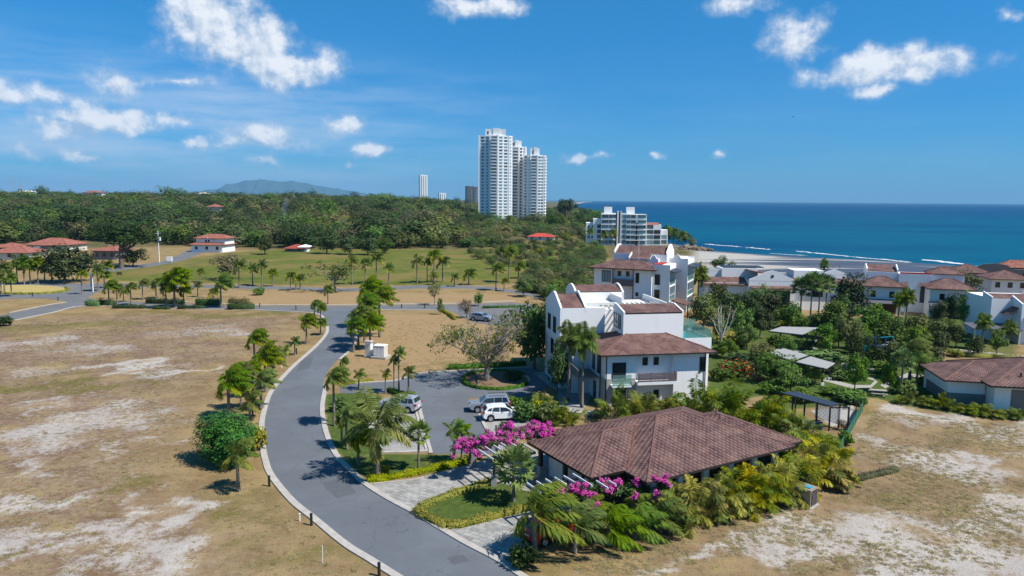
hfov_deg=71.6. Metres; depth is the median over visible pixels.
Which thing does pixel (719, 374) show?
bush
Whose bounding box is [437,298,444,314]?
sapling
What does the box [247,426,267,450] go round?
bush
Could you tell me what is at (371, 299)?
tree
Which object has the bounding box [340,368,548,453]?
parking lot
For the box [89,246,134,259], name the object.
house
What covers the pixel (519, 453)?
fan palm
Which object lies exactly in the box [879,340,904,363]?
broadleaf tree
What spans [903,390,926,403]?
palm
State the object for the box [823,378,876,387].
path
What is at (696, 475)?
window
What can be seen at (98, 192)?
house
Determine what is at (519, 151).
high-rise tower
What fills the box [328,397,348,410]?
bush
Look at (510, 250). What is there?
coconut palm
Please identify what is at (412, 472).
hedge
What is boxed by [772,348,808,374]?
shade pergola
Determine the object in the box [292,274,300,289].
roadside palm
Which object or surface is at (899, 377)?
path
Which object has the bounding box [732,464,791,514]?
cane palm
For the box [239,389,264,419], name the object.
coconut palm
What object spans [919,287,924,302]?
window
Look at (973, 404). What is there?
palm
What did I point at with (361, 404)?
bush
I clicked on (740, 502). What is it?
cane palm
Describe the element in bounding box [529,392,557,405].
cane palm
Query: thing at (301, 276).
roadside palm
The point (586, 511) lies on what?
coconut palm
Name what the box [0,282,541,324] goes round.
road
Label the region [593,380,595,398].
window
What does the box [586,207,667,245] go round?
apartment building
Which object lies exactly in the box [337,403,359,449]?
coconut palm
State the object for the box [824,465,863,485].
cane palm
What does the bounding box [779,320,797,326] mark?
bush
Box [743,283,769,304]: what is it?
broadleaf tree
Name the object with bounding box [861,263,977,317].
twin villa
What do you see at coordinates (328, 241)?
broadleaf tree
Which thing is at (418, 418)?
kerb
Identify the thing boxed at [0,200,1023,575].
ground
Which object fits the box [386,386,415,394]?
hedge
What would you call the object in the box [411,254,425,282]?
roadside palm
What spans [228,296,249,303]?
hedge
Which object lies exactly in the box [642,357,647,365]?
window
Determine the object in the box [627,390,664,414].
cane palm
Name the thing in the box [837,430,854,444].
bush
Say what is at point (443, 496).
hedge
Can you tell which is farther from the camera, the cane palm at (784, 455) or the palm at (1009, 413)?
the palm at (1009, 413)
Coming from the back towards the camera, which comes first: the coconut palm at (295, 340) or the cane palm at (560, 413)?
the coconut palm at (295, 340)
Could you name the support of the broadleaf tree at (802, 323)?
on the ground at (178, 510)
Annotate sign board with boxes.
[90,273,93,291]
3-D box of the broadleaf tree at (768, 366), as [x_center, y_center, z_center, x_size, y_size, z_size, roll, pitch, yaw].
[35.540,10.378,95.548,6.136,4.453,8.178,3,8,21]
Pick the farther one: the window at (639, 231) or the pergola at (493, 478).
the window at (639, 231)
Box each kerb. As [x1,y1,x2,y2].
[8,302,65,312]
[15,305,252,319]
[185,300,514,304]
[253,309,313,312]
[259,313,402,575]
[320,385,527,575]
[339,334,356,358]
[356,366,532,383]
[373,461,482,483]
[381,309,423,309]
[382,450,427,452]
[415,410,427,449]
[418,408,432,452]
[478,414,487,429]
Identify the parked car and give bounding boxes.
[378,393,422,413]
[469,312,493,321]
[469,392,510,412]
[481,402,523,421]
[519,512,578,546]
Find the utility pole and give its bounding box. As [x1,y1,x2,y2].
[155,231,160,261]
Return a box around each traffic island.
[0,285,65,292]
[465,371,527,386]
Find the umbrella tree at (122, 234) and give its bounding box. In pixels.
[81,223,158,267]
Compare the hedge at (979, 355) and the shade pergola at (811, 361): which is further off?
the hedge at (979, 355)
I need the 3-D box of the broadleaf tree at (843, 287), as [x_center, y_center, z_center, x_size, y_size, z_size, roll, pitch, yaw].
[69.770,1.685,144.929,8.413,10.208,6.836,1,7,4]
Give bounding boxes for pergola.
[471,434,536,485]
[526,473,616,494]
[769,326,818,346]
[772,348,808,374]
[795,356,835,385]
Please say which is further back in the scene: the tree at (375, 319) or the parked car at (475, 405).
the tree at (375, 319)
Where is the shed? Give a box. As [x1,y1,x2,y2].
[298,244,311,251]
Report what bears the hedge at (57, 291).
on the traffic island at (28, 288)
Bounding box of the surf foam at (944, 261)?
[927,260,962,263]
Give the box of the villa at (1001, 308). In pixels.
[962,291,1023,344]
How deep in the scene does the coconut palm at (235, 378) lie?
76.43 m
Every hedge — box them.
[0,286,69,294]
[84,298,100,305]
[98,297,115,305]
[111,304,145,308]
[145,296,184,303]
[152,305,170,309]
[177,304,205,308]
[195,296,219,304]
[226,300,254,309]
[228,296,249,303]
[343,378,373,384]
[366,454,482,482]
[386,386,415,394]
[411,502,530,528]
[416,477,490,508]
[439,308,456,319]
[448,358,525,369]
[461,368,528,389]
[482,304,525,307]
[711,339,726,345]
[836,466,899,486]
[960,350,1021,357]
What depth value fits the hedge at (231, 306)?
152.70 m
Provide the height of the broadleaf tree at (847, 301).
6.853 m
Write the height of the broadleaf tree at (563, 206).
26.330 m
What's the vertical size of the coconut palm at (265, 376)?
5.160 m
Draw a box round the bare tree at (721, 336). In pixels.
[712,304,734,339]
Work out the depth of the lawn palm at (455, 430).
64.45 m
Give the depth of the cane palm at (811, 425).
71.08 m
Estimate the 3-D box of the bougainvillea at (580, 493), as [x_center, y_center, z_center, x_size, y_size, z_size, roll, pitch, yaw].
[7.925,15.815,53.771,9.905,3.553,4.347,-2,8,-21]
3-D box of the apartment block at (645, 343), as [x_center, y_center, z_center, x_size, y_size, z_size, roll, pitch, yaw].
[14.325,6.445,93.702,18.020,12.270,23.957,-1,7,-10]
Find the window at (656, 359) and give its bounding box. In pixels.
[653,357,658,364]
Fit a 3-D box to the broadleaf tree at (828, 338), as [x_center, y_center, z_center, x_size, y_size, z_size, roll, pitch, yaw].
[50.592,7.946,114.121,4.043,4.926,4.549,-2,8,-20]
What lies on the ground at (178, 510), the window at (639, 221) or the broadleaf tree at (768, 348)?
the broadleaf tree at (768, 348)
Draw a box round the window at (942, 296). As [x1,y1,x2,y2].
[939,294,944,299]
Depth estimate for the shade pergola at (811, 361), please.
94.29 m
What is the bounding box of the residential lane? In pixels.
[103,249,202,271]
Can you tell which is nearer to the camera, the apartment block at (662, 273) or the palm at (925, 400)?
the palm at (925, 400)
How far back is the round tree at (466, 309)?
144.20 m
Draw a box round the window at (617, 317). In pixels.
[614,312,620,328]
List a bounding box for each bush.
[0,315,13,326]
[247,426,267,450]
[250,286,264,294]
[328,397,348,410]
[352,393,379,409]
[381,464,389,473]
[497,420,509,429]
[502,369,523,380]
[507,541,543,569]
[509,396,524,406]
[512,401,539,421]
[531,399,545,415]
[534,401,559,420]
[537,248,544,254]
[708,367,734,380]
[711,344,724,355]
[713,330,750,345]
[718,359,752,376]
[721,351,762,366]
[749,364,759,373]
[750,373,765,380]
[754,379,789,393]
[764,334,788,347]
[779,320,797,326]
[788,387,818,402]
[793,338,819,349]
[798,348,846,363]
[814,386,837,395]
[827,361,843,373]
[831,370,848,381]
[831,387,866,401]
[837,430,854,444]
[855,398,867,404]
[871,360,900,372]
[891,379,925,394]
[911,373,923,382]
[945,348,964,356]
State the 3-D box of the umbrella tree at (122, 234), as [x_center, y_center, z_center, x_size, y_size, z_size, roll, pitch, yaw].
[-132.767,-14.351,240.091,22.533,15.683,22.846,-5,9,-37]
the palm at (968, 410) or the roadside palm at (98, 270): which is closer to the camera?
the palm at (968, 410)
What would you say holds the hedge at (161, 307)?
on the ground at (178, 510)
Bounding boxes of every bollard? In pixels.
[310,513,312,525]
[377,562,380,575]
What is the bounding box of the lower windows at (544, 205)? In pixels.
[524,205,544,217]
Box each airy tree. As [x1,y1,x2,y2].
[301,260,365,291]
[427,282,441,304]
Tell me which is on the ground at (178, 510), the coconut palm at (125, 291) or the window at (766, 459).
the coconut palm at (125, 291)
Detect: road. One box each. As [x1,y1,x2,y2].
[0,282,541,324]
[264,309,515,575]
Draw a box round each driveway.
[370,453,558,507]
[449,505,571,559]
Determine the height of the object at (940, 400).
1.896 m
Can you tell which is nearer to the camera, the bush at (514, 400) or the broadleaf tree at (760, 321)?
the bush at (514, 400)
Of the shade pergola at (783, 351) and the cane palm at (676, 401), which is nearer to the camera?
the cane palm at (676, 401)
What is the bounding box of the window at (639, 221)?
[638,220,645,223]
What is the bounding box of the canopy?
[780,391,849,430]
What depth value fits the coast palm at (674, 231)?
488.12 m
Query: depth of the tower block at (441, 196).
3173.99 m
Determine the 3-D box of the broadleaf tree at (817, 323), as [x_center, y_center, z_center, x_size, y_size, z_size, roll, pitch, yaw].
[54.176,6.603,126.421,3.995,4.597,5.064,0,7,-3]
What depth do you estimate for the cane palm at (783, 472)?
56.98 m
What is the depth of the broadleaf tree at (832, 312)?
124.00 m
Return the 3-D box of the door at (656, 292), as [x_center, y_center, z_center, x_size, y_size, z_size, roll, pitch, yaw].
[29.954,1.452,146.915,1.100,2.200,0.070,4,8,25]
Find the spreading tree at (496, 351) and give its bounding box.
[427,303,531,380]
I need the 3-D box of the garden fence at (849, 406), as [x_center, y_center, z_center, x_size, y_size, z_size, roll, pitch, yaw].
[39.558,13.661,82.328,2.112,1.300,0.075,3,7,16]
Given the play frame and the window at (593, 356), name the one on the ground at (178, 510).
the play frame
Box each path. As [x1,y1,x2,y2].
[534,371,590,412]
[775,346,874,371]
[811,405,857,425]
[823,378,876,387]
[881,373,923,387]
[956,349,1023,356]
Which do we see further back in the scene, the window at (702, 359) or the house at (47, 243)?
the house at (47, 243)
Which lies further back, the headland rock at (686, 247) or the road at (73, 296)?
the headland rock at (686, 247)
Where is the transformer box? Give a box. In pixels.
[370,344,390,359]
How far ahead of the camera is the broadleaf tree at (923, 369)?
93.47 m
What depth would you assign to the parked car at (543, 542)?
49.40 m
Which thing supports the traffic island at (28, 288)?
on the road at (73, 296)
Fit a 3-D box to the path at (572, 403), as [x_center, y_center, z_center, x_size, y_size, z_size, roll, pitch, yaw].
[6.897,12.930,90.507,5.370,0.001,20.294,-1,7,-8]
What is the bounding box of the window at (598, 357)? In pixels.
[597,355,599,373]
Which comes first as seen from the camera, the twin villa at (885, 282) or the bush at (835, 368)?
the bush at (835, 368)
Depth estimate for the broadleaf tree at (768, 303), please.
135.22 m
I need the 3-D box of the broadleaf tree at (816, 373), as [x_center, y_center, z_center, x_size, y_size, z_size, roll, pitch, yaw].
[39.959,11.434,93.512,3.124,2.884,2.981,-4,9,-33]
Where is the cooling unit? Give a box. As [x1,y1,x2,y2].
[793,483,818,509]
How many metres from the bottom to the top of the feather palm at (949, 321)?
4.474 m
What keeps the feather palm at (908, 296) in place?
on the ground at (178, 510)
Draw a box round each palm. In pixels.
[0,259,11,291]
[0,272,5,294]
[2,270,17,296]
[8,254,22,283]
[13,254,29,284]
[20,255,36,283]
[29,253,43,283]
[38,267,46,280]
[42,255,57,281]
[75,268,88,293]
[90,263,106,290]
[98,270,112,283]
[101,260,113,269]
[101,279,122,300]
[112,283,125,303]
[118,288,128,301]
[124,282,137,303]
[137,278,151,299]
[149,277,165,298]
[157,278,178,305]
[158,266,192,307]
[177,284,192,305]
[192,281,202,296]
[196,268,205,280]
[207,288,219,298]
[212,271,235,307]
[214,361,253,417]
[219,437,259,491]
[230,361,257,406]
[232,259,248,287]
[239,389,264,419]
[244,327,271,354]
[244,360,262,393]
[247,262,259,284]
[250,367,282,408]
[251,345,268,366]
[252,340,285,391]
[256,258,269,285]
[267,268,279,285]
[268,349,287,383]
[279,344,291,362]
[285,271,296,290]
[289,336,300,354]
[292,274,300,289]
[296,274,306,289]
[298,313,318,343]
[310,299,322,315]
[316,318,328,334]
[317,302,327,317]
[319,365,354,425]
[323,284,335,303]
[333,410,354,444]
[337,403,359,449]
[339,356,349,365]
[339,386,418,474]
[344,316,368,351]
[345,253,358,284]
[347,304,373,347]
[349,426,373,465]
[353,368,367,388]
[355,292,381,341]
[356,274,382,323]
[360,257,372,279]
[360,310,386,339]
[370,252,386,276]
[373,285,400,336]
[380,368,390,393]
[383,262,395,284]
[388,355,401,389]
[392,345,406,390]
[401,365,417,392]
[405,419,432,467]
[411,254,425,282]
[424,257,431,281]
[427,248,444,281]
[428,270,438,284]
[435,256,450,281]
[444,418,466,459]
[450,273,459,285]
[452,423,472,457]
[462,268,477,284]
[490,442,537,501]
[491,262,506,290]
[497,245,505,261]
[501,277,509,290]
[503,245,518,282]
[504,215,512,221]
[508,478,586,553]
[514,260,526,277]
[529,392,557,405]
[541,397,571,424]
[555,319,582,400]
[557,497,612,553]
[560,214,566,222]
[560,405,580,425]
[566,215,574,224]
[568,321,599,407]
[582,494,612,531]
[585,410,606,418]
[586,227,594,241]
[586,502,650,552]
[592,383,630,419]
[599,231,608,244]
[607,228,617,244]
[613,499,670,545]
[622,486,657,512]
[623,399,644,415]
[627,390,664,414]
[644,396,680,409]
[651,474,712,538]
[652,497,692,537]
[662,224,672,234]
[670,228,678,242]
[671,391,687,407]
[673,371,736,414]
[676,231,688,243]
[676,480,735,519]
[692,261,709,306]
[695,375,746,417]
[695,468,755,523]
[719,384,768,426]
[720,462,772,522]
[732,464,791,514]
[736,395,797,432]
[752,453,810,509]
[756,388,791,420]
[763,407,809,433]
[767,453,832,499]
[774,414,825,438]
[777,439,831,483]
[787,441,857,492]
[789,275,813,310]
[789,429,841,465]
[792,430,854,464]
[800,270,824,314]
[801,430,842,449]
[808,271,830,312]
[818,275,837,316]
[819,448,855,478]
[820,258,828,269]
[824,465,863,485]
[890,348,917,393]
[891,395,912,404]
[892,291,905,319]
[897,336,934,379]
[898,287,917,321]
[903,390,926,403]
[907,350,932,384]
[916,395,936,408]
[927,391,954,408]
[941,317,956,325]
[943,399,966,411]
[952,404,981,414]
[965,402,991,416]
[974,312,994,348]
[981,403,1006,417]
[992,409,1019,418]
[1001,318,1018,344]
[1009,407,1023,419]
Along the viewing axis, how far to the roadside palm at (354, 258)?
197.47 m
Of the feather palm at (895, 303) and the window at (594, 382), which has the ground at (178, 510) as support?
the feather palm at (895, 303)
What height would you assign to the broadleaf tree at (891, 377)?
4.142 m
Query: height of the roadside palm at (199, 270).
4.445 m
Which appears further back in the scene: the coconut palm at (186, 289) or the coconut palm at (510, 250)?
the coconut palm at (510, 250)
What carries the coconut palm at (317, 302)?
on the ground at (178, 510)
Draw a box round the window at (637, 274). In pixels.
[635,273,638,282]
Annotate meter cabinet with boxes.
[364,340,373,357]
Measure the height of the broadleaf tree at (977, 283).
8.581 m
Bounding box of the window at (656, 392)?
[653,390,658,397]
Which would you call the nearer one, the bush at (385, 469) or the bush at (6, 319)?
the bush at (385, 469)
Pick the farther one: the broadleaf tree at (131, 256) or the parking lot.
the broadleaf tree at (131, 256)
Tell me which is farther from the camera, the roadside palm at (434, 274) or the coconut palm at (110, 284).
the roadside palm at (434, 274)
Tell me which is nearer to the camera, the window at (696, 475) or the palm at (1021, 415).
the window at (696, 475)
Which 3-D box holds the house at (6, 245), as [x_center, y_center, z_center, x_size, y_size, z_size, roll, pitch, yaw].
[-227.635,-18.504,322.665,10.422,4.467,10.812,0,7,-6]
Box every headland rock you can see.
[678,244,693,249]
[692,245,699,250]
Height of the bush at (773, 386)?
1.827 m
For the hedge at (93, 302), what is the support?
on the ground at (178, 510)
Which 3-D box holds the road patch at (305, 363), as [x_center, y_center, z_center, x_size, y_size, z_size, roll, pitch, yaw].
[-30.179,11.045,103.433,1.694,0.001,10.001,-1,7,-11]
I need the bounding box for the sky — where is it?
[0,0,1023,203]
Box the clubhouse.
[527,405,802,505]
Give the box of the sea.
[546,200,1023,265]
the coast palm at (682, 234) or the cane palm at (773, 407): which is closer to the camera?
the cane palm at (773, 407)
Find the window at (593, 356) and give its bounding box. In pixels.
[592,354,594,369]
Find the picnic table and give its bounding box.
[869,388,887,397]
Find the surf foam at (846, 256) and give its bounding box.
[798,251,900,261]
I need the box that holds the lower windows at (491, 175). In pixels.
[481,175,510,217]
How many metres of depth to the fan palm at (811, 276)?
140.87 m
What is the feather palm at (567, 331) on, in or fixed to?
on the ground at (178, 510)
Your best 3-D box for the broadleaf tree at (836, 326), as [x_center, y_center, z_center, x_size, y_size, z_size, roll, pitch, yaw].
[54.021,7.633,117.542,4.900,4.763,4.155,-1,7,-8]
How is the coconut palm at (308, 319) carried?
on the ground at (178, 510)
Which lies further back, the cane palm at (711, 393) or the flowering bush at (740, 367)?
the flowering bush at (740, 367)
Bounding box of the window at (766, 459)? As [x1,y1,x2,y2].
[757,454,770,466]
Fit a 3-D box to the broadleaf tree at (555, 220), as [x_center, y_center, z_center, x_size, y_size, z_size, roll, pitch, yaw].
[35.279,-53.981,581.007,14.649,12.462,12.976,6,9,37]
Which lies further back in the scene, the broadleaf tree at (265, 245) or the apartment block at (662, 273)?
the broadleaf tree at (265, 245)
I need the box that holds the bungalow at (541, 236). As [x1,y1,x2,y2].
[526,233,556,239]
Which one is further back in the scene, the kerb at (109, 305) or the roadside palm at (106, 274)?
the roadside palm at (106, 274)
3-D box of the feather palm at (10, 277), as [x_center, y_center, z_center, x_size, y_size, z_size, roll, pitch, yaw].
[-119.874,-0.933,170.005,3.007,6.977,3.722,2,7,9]
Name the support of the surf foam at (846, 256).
on the sea
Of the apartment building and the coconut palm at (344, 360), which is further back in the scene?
the apartment building
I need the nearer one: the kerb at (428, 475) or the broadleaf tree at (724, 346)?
the kerb at (428, 475)
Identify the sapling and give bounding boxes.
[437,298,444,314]
[474,290,483,305]
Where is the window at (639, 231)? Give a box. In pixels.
[637,230,645,233]
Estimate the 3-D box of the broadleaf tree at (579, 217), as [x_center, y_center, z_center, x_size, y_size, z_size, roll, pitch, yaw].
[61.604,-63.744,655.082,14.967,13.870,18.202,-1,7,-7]
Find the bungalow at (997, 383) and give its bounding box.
[918,357,1023,411]
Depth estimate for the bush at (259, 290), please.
175.53 m
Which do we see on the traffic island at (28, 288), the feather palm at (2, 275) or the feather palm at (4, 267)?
the feather palm at (4, 267)
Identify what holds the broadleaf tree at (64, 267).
on the ground at (178, 510)
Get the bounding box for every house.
[0,242,25,248]
[0,246,46,259]
[23,238,89,251]
[82,191,105,194]
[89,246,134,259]
[188,234,237,252]
[206,204,223,210]
[694,265,864,310]
[952,264,988,291]
[975,270,1023,293]
[976,260,1023,275]
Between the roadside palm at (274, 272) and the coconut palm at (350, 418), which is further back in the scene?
the roadside palm at (274, 272)
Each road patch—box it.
[297,356,312,371]
[322,478,355,497]
[448,555,468,564]
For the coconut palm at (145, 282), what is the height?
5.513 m
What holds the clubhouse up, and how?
on the ground at (178, 510)
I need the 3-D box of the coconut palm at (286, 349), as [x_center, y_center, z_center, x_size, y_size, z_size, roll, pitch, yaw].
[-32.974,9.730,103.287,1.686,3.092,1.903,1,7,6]
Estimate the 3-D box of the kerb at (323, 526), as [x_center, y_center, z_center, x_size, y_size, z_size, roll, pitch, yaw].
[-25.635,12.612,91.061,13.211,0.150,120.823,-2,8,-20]
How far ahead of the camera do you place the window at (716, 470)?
58.30 m
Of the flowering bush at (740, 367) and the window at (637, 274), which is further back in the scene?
the window at (637, 274)
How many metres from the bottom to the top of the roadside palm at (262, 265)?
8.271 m
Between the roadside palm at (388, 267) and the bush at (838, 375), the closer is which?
the bush at (838, 375)
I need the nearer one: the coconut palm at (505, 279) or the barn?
the coconut palm at (505, 279)
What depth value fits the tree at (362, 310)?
113.39 m
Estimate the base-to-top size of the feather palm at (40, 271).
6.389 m
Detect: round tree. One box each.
[188,408,258,467]
[457,299,473,317]
[514,278,533,296]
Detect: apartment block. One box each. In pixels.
[545,283,716,407]
[588,243,700,318]
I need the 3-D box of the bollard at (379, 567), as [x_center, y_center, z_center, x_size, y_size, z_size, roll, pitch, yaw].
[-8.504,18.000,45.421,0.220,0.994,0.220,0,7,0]
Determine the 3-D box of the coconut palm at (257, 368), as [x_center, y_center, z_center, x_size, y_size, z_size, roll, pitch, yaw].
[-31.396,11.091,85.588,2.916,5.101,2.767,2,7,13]
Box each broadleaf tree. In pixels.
[29,243,103,282]
[115,247,149,266]
[208,254,253,274]
[255,237,273,253]
[315,226,339,253]
[339,234,360,253]
[355,235,378,254]
[375,236,395,252]
[501,300,545,368]
[529,297,545,332]
[545,343,567,391]
[548,214,563,224]
[556,198,578,220]
[574,211,585,224]
[668,227,679,239]
[677,232,691,241]
[687,290,719,329]
[688,238,696,245]
[707,281,729,310]
[710,255,735,268]
[711,313,726,338]
[712,290,740,323]
[717,338,739,354]
[726,299,754,332]
[731,292,761,321]
[735,323,758,348]
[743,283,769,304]
[748,341,775,366]
[749,306,774,336]
[753,350,799,378]
[754,291,781,319]
[763,287,787,316]
[771,300,805,326]
[774,336,797,350]
[774,365,810,390]
[791,314,809,326]
[793,359,809,377]
[803,366,827,384]
[804,312,829,336]
[810,322,840,348]
[814,298,847,328]
[825,293,863,320]
[826,321,846,347]
[830,272,876,318]
[835,317,866,352]
[842,330,865,361]
[842,352,870,388]
[854,323,874,345]
[856,303,895,331]
[862,337,887,367]
[872,313,909,342]
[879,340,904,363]
[880,363,901,393]
[897,314,918,338]
[902,324,936,344]
[909,313,932,336]
[920,354,939,374]
[924,344,950,360]
[926,318,958,340]
[929,299,947,321]
[931,330,951,350]
[942,291,961,319]
[948,323,967,347]
[954,267,986,291]
[955,289,970,325]
[963,334,985,352]
[987,327,1008,353]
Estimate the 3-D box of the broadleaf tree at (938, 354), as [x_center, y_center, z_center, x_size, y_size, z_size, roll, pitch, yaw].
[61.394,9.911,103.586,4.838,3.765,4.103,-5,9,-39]
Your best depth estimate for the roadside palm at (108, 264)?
220.05 m
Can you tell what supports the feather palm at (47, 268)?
on the ground at (178, 510)
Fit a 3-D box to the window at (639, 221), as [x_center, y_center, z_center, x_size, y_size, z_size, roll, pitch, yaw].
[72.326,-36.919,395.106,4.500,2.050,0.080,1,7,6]
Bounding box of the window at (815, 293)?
[812,290,822,296]
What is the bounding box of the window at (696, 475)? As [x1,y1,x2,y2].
[683,472,700,490]
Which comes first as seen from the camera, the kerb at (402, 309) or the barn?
the kerb at (402, 309)
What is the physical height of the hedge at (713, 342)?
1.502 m
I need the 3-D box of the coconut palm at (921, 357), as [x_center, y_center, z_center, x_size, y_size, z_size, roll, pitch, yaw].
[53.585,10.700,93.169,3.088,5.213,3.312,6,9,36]
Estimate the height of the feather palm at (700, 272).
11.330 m
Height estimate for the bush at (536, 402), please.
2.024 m
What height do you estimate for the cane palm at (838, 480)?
3.341 m
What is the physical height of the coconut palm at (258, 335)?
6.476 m
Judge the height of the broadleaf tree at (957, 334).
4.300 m
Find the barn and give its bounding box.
[283,244,310,251]
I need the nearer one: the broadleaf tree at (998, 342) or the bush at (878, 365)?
the bush at (878, 365)
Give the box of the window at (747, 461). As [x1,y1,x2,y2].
[734,460,748,473]
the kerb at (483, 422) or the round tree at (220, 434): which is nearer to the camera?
the round tree at (220, 434)
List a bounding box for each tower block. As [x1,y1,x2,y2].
[419,174,427,198]
[438,193,445,199]
[465,185,471,202]
[472,186,477,203]
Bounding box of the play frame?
[864,335,894,351]
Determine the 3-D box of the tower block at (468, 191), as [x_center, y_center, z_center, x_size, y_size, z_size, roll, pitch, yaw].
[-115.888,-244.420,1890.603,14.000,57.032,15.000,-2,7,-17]
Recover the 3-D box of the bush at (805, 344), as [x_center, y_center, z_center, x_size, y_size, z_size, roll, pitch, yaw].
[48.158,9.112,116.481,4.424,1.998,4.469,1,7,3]
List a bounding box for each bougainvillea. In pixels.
[448,419,554,464]
[557,472,672,507]
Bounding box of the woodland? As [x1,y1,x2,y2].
[0,188,593,248]
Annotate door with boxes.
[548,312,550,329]
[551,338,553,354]
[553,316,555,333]
[612,362,625,381]
[615,388,625,400]
[619,473,633,501]
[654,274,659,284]
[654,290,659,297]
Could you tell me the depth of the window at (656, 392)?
84.37 m
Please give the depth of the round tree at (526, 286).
175.94 m
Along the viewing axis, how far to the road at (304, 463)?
58.27 m
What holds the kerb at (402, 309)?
on the ground at (178, 510)
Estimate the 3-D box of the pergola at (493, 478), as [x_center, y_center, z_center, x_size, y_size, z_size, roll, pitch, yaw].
[-1.456,14.922,62.235,4.280,3.000,7.312,-3,8,-26]
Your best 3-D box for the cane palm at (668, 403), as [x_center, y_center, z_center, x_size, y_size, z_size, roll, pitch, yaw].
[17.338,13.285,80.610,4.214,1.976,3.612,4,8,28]
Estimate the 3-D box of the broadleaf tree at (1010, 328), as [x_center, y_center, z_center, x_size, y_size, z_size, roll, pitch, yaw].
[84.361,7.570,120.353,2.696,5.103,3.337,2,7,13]
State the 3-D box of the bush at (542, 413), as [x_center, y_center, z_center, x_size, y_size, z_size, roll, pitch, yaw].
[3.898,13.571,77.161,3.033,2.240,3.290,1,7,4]
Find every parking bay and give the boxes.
[369,408,424,450]
[484,418,534,452]
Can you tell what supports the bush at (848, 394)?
on the ground at (178, 510)
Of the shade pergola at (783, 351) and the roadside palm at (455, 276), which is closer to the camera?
the shade pergola at (783, 351)
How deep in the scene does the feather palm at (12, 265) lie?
193.80 m
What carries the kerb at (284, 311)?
on the ground at (178, 510)
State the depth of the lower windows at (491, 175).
706.46 m
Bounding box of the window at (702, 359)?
[699,357,704,371]
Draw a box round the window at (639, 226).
[638,225,645,228]
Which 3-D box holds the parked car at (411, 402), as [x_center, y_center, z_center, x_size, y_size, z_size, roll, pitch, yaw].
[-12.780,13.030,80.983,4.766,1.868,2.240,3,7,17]
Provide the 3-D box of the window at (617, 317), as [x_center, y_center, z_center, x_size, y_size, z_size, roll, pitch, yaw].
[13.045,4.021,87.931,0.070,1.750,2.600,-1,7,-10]
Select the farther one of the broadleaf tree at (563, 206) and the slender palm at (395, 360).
the broadleaf tree at (563, 206)
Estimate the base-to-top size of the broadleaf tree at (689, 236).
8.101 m
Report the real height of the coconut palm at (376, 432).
8.244 m
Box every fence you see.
[838,402,862,450]
[843,400,860,409]
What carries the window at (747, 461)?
in the clubhouse
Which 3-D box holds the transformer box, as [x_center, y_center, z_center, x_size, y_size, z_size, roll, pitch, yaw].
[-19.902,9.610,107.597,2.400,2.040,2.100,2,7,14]
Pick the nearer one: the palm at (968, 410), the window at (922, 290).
the palm at (968, 410)
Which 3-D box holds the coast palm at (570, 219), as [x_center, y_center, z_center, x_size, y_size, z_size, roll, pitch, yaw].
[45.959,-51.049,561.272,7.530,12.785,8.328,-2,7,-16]
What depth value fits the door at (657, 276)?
146.50 m
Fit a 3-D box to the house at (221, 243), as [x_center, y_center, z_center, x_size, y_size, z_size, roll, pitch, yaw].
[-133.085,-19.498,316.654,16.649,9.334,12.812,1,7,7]
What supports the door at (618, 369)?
in the apartment block at (645, 343)
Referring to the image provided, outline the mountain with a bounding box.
[200,179,370,196]
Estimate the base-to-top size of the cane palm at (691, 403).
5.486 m
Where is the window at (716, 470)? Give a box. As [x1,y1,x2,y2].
[709,467,724,479]
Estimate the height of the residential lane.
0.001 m
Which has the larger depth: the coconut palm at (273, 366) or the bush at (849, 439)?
the coconut palm at (273, 366)
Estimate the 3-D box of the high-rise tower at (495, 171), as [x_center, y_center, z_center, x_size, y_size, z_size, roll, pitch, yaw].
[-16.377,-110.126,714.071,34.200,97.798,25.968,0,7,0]
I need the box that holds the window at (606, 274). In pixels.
[602,270,610,281]
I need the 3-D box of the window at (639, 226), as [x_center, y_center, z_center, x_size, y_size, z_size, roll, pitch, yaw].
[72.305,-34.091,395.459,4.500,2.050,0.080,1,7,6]
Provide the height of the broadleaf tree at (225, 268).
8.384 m
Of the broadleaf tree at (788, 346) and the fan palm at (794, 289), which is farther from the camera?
the fan palm at (794, 289)
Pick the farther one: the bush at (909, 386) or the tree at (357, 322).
the tree at (357, 322)
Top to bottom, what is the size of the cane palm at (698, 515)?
3.624 m
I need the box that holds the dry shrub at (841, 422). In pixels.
[836,419,849,429]
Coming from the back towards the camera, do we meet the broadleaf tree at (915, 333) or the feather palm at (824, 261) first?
the feather palm at (824, 261)
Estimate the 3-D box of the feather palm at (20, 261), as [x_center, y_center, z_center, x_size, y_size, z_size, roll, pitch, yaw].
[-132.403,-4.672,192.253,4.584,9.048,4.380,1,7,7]
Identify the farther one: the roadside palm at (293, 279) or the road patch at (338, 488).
the roadside palm at (293, 279)

